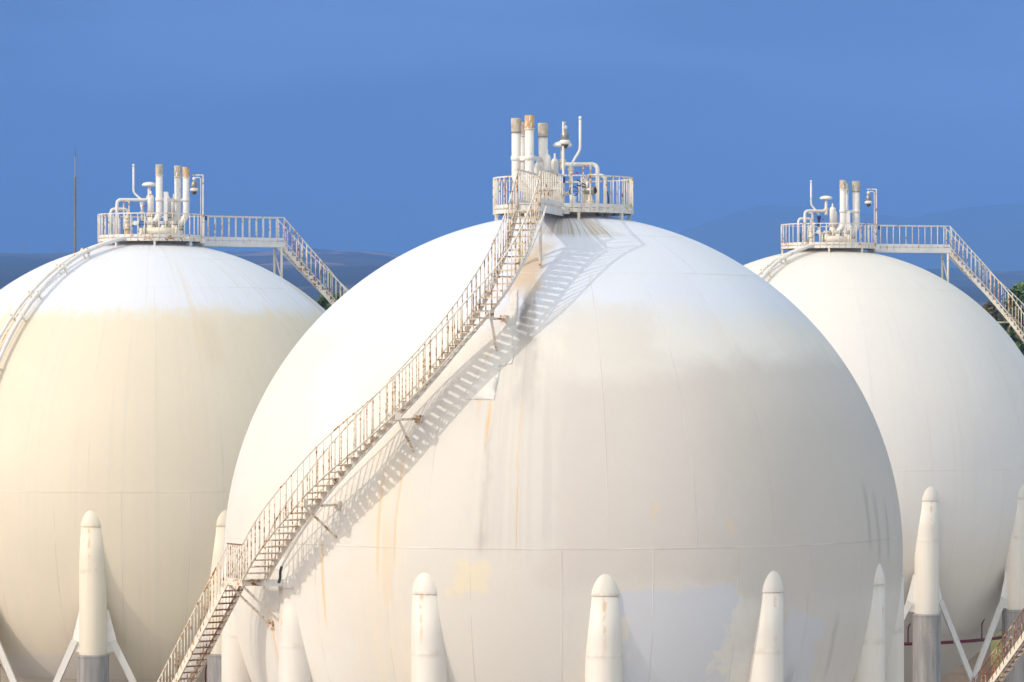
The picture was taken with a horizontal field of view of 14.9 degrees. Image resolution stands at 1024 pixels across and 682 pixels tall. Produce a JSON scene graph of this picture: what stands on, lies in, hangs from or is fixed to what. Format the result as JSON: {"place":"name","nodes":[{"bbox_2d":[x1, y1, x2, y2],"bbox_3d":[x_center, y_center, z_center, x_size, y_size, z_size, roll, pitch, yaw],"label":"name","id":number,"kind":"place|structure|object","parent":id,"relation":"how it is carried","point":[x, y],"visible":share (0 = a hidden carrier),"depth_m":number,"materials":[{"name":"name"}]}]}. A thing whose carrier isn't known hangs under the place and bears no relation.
{"place":"outdoors","nodes":[
{"label":"outdoors","id":0,"kind":"place"},
{"bbox_2d":[0,248,1023,355],"bbox_3d":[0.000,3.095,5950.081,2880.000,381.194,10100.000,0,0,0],"label":"hills","id":1,"kind":"structure","parent":0,"point":[349,270],"depth_m":4402.83,"materials":[{"name":"forest foliage"},{"name":"grass"},{"name":"soil"}]},
{"bbox_2d":[0,0,1023,254],"label":"sky","id":2,"kind":"structure","parent":0,"point":[378,125],"materials":[{"name":"blue"}]},
{"bbox_2d":[677,203,1023,271],"bbox_3d":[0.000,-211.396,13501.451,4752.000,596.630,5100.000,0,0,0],"label":"mountains","id":3,"kind":"structure","parent":0,"point":[992,236],"depth_m":12937.93,"materials":[{"name":"blue"}]},
{"bbox_2d":[991,631,1001,680],"bbox_3d":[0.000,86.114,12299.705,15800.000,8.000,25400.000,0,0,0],"label":"ground","id":4,"kind":"structure","parent":0,"point":[994,643],"depth_m":252.10,"materials":[{"name":"green plant"}]},
{"bbox_2d":[74,156,76,252],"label":"lightning mast","id":5,"kind":"object","parent":4,"relation":"on","point":[75,177],"visible":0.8,"depth_m":204.99,"materials":[{"name":"metal"}]},
{"bbox_2d":[0,242,325,681],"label":"storage tank","id":6,"kind":"object","parent":4,"relation":"on","point":[136,378],"visible":0.53,"depth_m":151.07,"materials":[{"name":"white metal"}]},
{"bbox_2d":[0,236,128,370],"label":"conduit pair","id":7,"kind":"object","parent":6,"relation":"attached to","point":[55,271],"visible":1,"depth_m":154.93,"materials":[{"name":"white paint"}]},
{"bbox_2d":[115,182,155,242],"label":"mushroom vent","id":8,"kind":"object","parent":6,"relation":"on","point":[149,184],"visible":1,"depth_m":160.38,"materials":[{"name":"white metal"}]},
{"bbox_2d":[132,164,146,223],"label":"bent vent pipe","id":9,"kind":"object","parent":6,"relation":"on","point":[133,185],"visible":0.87,"depth_m":160.59,"materials":[{"name":"white metal"}]},
{"bbox_2d":[98,212,284,277],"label":"crown platform","id":10,"kind":"structure","parent":6,"relation":"on","point":[255,242],"depth_m":161.60,"materials":[{"name":"white paint"}]},
{"bbox_2d":[109,208,127,237],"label":"drop pipe","id":11,"kind":"object","parent":10,"relation":"attached to","point":[110,220],"visible":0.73,"depth_m":160.59,"materials":[{"name":"white metal"}]},
{"bbox_2d":[123,201,129,237],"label":"pipe support","id":12,"kind":"object","parent":10,"relation":"on","point":[128,214],"visible":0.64,"depth_m":160.25,"materials":[{"name":"paint"}]},
{"bbox_2d":[123,215,136,233],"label":"control valve","id":13,"kind":"object","parent":10,"relation":"on","point":[127,223],"visible":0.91,"depth_m":159.96,"materials":[{"name":"beige paint"}]},
{"bbox_2d":[138,221,145,237],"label":"control valve","id":14,"kind":"object","parent":10,"relation":"on","point":[140,230],"visible":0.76,"depth_m":160.10,"materials":[{"name":"beige paint"}]},
{"bbox_2d":[146,191,157,226],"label":"relief valve","id":15,"kind":"object","parent":10,"relation":"on","point":[150,202],"visible":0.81,"depth_m":159.98,"materials":[{"name":"white paint"}]},
{"bbox_2d":[143,221,177,233],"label":"valve manifold","id":16,"kind":"object","parent":10,"relation":"on","point":[161,229],"visible":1,"depth_m":159.49,"materials":[{"name":"beige paint"}]},
{"bbox_2d":[148,164,174,237],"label":"vent stack","id":17,"kind":"object","parent":10,"relation":"on","point":[159,199],"visible":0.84,"depth_m":159.91,"materials":[{"name":"white paint"}]},
{"bbox_2d":[164,192,170,241],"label":"post","id":18,"kind":"object","parent":10,"relation":"on","point":[165,202],"visible":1,"depth_m":159.78,"materials":[{"name":"white metal"}]},
{"bbox_2d":[168,194,171,226],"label":"relief valve","id":19,"kind":"object","parent":10,"relation":"on","point":[169,211],"visible":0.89,"depth_m":160.55,"materials":[{"name":"white paint"}]},
{"bbox_2d":[170,194,173,219],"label":"relief valve","id":20,"kind":"object","parent":10,"relation":"on","point":[172,207],"visible":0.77,"depth_m":160.93,"materials":[{"name":"white paint"}]},
{"bbox_2d":[168,166,181,237],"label":"vent stack","id":21,"kind":"object","parent":10,"relation":"on","point":[177,188],"visible":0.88,"depth_m":160.60,"materials":[{"name":"white paint"}]},
{"bbox_2d":[175,167,189,237],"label":"vent stack","id":22,"kind":"object","parent":10,"relation":"on","point":[186,177],"visible":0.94,"depth_m":160.11,"materials":[{"name":"white paint"}]},
{"bbox_2d":[190,174,206,242],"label":"lamp post","id":23,"kind":"object","parent":10,"relation":"on","point":[194,189],"visible":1,"depth_m":159.90,"materials":[{"name":"metal"}]},
{"bbox_2d":[277,218,348,304],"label":"spiral staircase","id":24,"kind":"structure","parent":6,"relation":"attached to","point":[296,264],"depth_m":163.82,"materials":[{"name":"metal"}]},
{"bbox_2d":[157,543,246,681],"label":"staircase","id":25,"kind":"structure","parent":4,"relation":"on","point":[202,629],"depth_m":116.36,"materials":[{"name":"metal"}]},
{"bbox_2d":[316,295,328,307],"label":"tree","id":26,"kind":"object","parent":4,"relation":"on","point":[322,300],"visible":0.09,"depth_m":261.64,"materials":[{"name":"green plant"}]},
{"bbox_2d":[324,292,343,308],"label":"tree","id":27,"kind":"object","parent":4,"relation":"on","point":[329,304],"visible":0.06,"depth_m":267.67,"materials":[{"name":"green plant"}]},
{"bbox_2d":[221,214,903,681],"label":"storage tank","id":28,"kind":"object","parent":4,"relation":"on","point":[663,456],"visible":0.89,"depth_m":113.25,"materials":[{"name":"metal"}]},
{"bbox_2d":[227,169,546,628],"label":"spiral staircase","id":29,"kind":"structure","parent":28,"relation":"on","point":[387,426],"depth_m":112.99,"materials":[{"name":"metal"}]},
{"bbox_2d":[465,290,517,399],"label":"paint patch","id":30,"kind":"object","parent":28,"relation":"on","point":[483,385],"visible":1,"depth_m":113.09,"materials":[{"name":"white paint"}]},
{"bbox_2d":[493,168,633,267],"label":"crown platform","id":31,"kind":"structure","parent":28,"relation":"on","point":[620,210],"depth_m":119.48,"materials":[{"name":"white paint"}]},
{"bbox_2d":[511,118,526,199],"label":"vent stack","id":32,"kind":"object","parent":31,"relation":"on","point":[517,158],"visible":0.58,"depth_m":121.31,"materials":[{"name":"white paint"}]},
{"bbox_2d":[521,122,526,183],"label":"vent stack","id":33,"kind":"object","parent":31,"relation":"on","point":[523,144],"visible":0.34,"depth_m":122.00,"materials":[{"name":"white paint"}]},
{"bbox_2d":[524,115,541,193],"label":"vent stack","id":34,"kind":"object","parent":31,"relation":"on","point":[530,157],"visible":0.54,"depth_m":120.86,"materials":[{"name":"white paint"}]},
{"bbox_2d":[534,158,541,179],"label":"relief valve","id":35,"kind":"object","parent":31,"relation":"on","point":[537,165],"visible":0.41,"depth_m":121.31,"materials":[{"name":"white paint"}]},
{"bbox_2d":[526,186,558,203],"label":"valve manifold","id":36,"kind":"object","parent":31,"relation":"on","point":[545,194],"visible":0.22,"depth_m":120.59,"materials":[{"name":"beige paint"}]},
{"bbox_2d":[538,123,547,168],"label":"vent stack","id":37,"kind":"object","parent":31,"relation":"on","point":[543,135],"visible":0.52,"depth_m":121.85,"materials":[{"name":"white paint"}]},
{"bbox_2d":[543,149,550,204],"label":"relief valve","id":38,"kind":"object","parent":31,"relation":"on","point":[547,161],"visible":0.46,"depth_m":121.17,"materials":[{"name":"white paint"}]},
{"bbox_2d":[551,153,558,206],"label":"relief valve","id":39,"kind":"object","parent":31,"relation":"on","point":[554,165],"visible":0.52,"depth_m":121.62,"materials":[{"name":"white paint"}]},
{"bbox_2d":[559,122,570,213],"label":"lamp post","id":40,"kind":"object","parent":31,"relation":"on","point":[564,142],"visible":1,"depth_m":119.42,"materials":[{"name":"metal"}]},
{"bbox_2d":[569,186,578,207],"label":"control valve","id":41,"kind":"object","parent":31,"relation":"on","point":[574,198],"visible":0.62,"depth_m":121.21,"materials":[{"name":"white paint"}]},
{"bbox_2d":[582,165,590,207],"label":"pipe support","id":42,"kind":"object","parent":31,"relation":"on","point":[583,179],"visible":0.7,"depth_m":121.50,"materials":[{"name":"paint"}]},
{"bbox_2d":[577,179,596,207],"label":"control valve","id":43,"kind":"object","parent":31,"relation":"on","point":[587,189],"visible":0.93,"depth_m":121.21,"materials":[{"name":"grey metal"}]},
{"bbox_2d":[584,174,608,215],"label":"drop pipe","id":44,"kind":"object","parent":31,"relation":"attached to","point":[604,192],"visible":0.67,"depth_m":121.90,"materials":[{"name":"white metal"}]},
{"bbox_2d":[565,116,581,195],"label":"bent vent pipe","id":45,"kind":"object","parent":28,"relation":"on","point":[570,171],"visible":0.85,"depth_m":121.64,"materials":[{"name":"white metal"}]},
{"bbox_2d":[553,142,599,215],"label":"mushroom vent","id":46,"kind":"object","parent":28,"relation":"on","point":[593,164],"visible":0.61,"depth_m":121.97,"materials":[{"name":"white metal"}]},
{"bbox_2d":[743,249,1023,681],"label":"storage tank","id":47,"kind":"object","parent":4,"relation":"on","point":[934,363],"visible":0.38,"depth_m":171.98,"materials":[{"name":"metal"}]},
{"bbox_2d":[757,244,813,278],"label":"conduit pair","id":48,"kind":"object","parent":47,"relation":"attached to","point":[773,263],"visible":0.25,"depth_m":176.27,"materials":[{"name":"white paint"}]},
{"bbox_2d":[810,180,824,244],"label":"bent vent pipe","id":49,"kind":"object","parent":47,"relation":"on","point":[818,218],"visible":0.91,"depth_m":180.04,"materials":[{"name":"white metal"}]},
{"bbox_2d":[803,196,832,241],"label":"mushroom vent","id":50,"kind":"object","parent":47,"relation":"on","point":[825,209],"visible":0.99,"depth_m":179.89,"materials":[{"name":"white metal"}]},
{"bbox_2d":[781,223,950,281],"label":"crown platform","id":51,"kind":"structure","parent":47,"relation":"on","point":[861,246],"depth_m":180.50,"materials":[{"name":"white paint"}]},
{"bbox_2d":[797,217,811,245],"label":"drop pipe","id":52,"kind":"object","parent":51,"relation":"attached to","point":[799,233],"visible":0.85,"depth_m":180.02,"materials":[{"name":"white metal"}]},
{"bbox_2d":[809,225,819,241],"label":"control valve","id":53,"kind":"object","parent":51,"relation":"on","point":[811,235],"visible":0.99,"depth_m":179.44,"materials":[{"name":"beige paint"}]},
{"bbox_2d":[828,203,836,235],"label":"relief valve","id":54,"kind":"object","parent":51,"relation":"on","point":[832,214],"visible":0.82,"depth_m":179.50,"materials":[{"name":"white paint"}]},
{"bbox_2d":[821,230,850,241],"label":"valve manifold","id":55,"kind":"object","parent":51,"relation":"on","point":[835,238],"visible":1,"depth_m":178.99,"materials":[{"name":"beige paint"}]},
{"bbox_2d":[835,208,837,229],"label":"relief valve","id":56,"kind":"object","parent":51,"relation":"on","point":[836,219],"visible":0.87,"depth_m":180.12,"materials":[{"name":"white paint"}]},
{"bbox_2d":[833,180,852,244],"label":"vent stack","id":57,"kind":"object","parent":51,"relation":"on","point":[842,210],"visible":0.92,"depth_m":179.35,"materials":[{"name":"white paint"}]},
{"bbox_2d":[841,183,848,244],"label":"vent stack","id":58,"kind":"object","parent":51,"relation":"on","point":[847,193],"visible":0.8,"depth_m":180.32,"materials":[{"name":"white paint"}]},
{"bbox_2d":[847,211,849,241],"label":"post","id":59,"kind":"object","parent":51,"relation":"on","point":[848,219],"visible":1,"depth_m":179.27,"materials":[{"name":"white metal"}]},
{"bbox_2d":[850,181,859,241],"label":"vent stack","id":60,"kind":"object","parent":51,"relation":"on","point":[856,199],"visible":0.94,"depth_m":179.67,"materials":[{"name":"white paint"}]},
{"bbox_2d":[865,189,879,249],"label":"lamp post","id":61,"kind":"object","parent":51,"relation":"on","point":[868,202],"visible":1,"depth_m":179.39,"materials":[{"name":"metal"}]},
{"bbox_2d":[904,619,1001,645],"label":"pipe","id":62,"kind":"object","parent":47,"relation":"attached to","point":[908,643],"visible":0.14,"depth_m":173.52,"materials":[{"name":"red metal"}]},
{"bbox_2d":[944,226,1023,342],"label":"spiral staircase","id":63,"kind":"structure","parent":47,"relation":"attached to","point":[1012,320],"depth_m":181.67,"materials":[{"name":"metal"}]},
{"bbox_2d":[941,640,991,681],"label":"retaining wall","id":64,"kind":"structure","parent":4,"relation":"on","point":[958,674],"depth_m":199.71,"materials":[{"name":"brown concrete"}]},
{"bbox_2d":[982,301,1002,320],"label":"tree","id":65,"kind":"object","parent":4,"relation":"on","point":[989,307],"visible":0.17,"depth_m":274.66,"materials":[{"name":"green plant"}]},
{"bbox_2d":[971,608,1023,681],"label":"staircase","id":66,"kind":"structure","parent":4,"relation":"on","point":[1005,661],"depth_m":146.41,"materials":[{"name":"metal"}]},
{"bbox_2d":[999,318,1023,349],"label":"tree","id":67,"kind":"object","parent":4,"relation":"on","point":[1011,333],"visible":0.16,"depth_m":257.57,"materials":[{"name":"green plant"}]},
{"bbox_2d":[1004,281,1023,353],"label":"tree","id":68,"kind":"object","parent":4,"relation":"on","point":[1017,290],"visible":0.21,"depth_m":264.48,"materials":[{"name":"green plant"}]}
]}

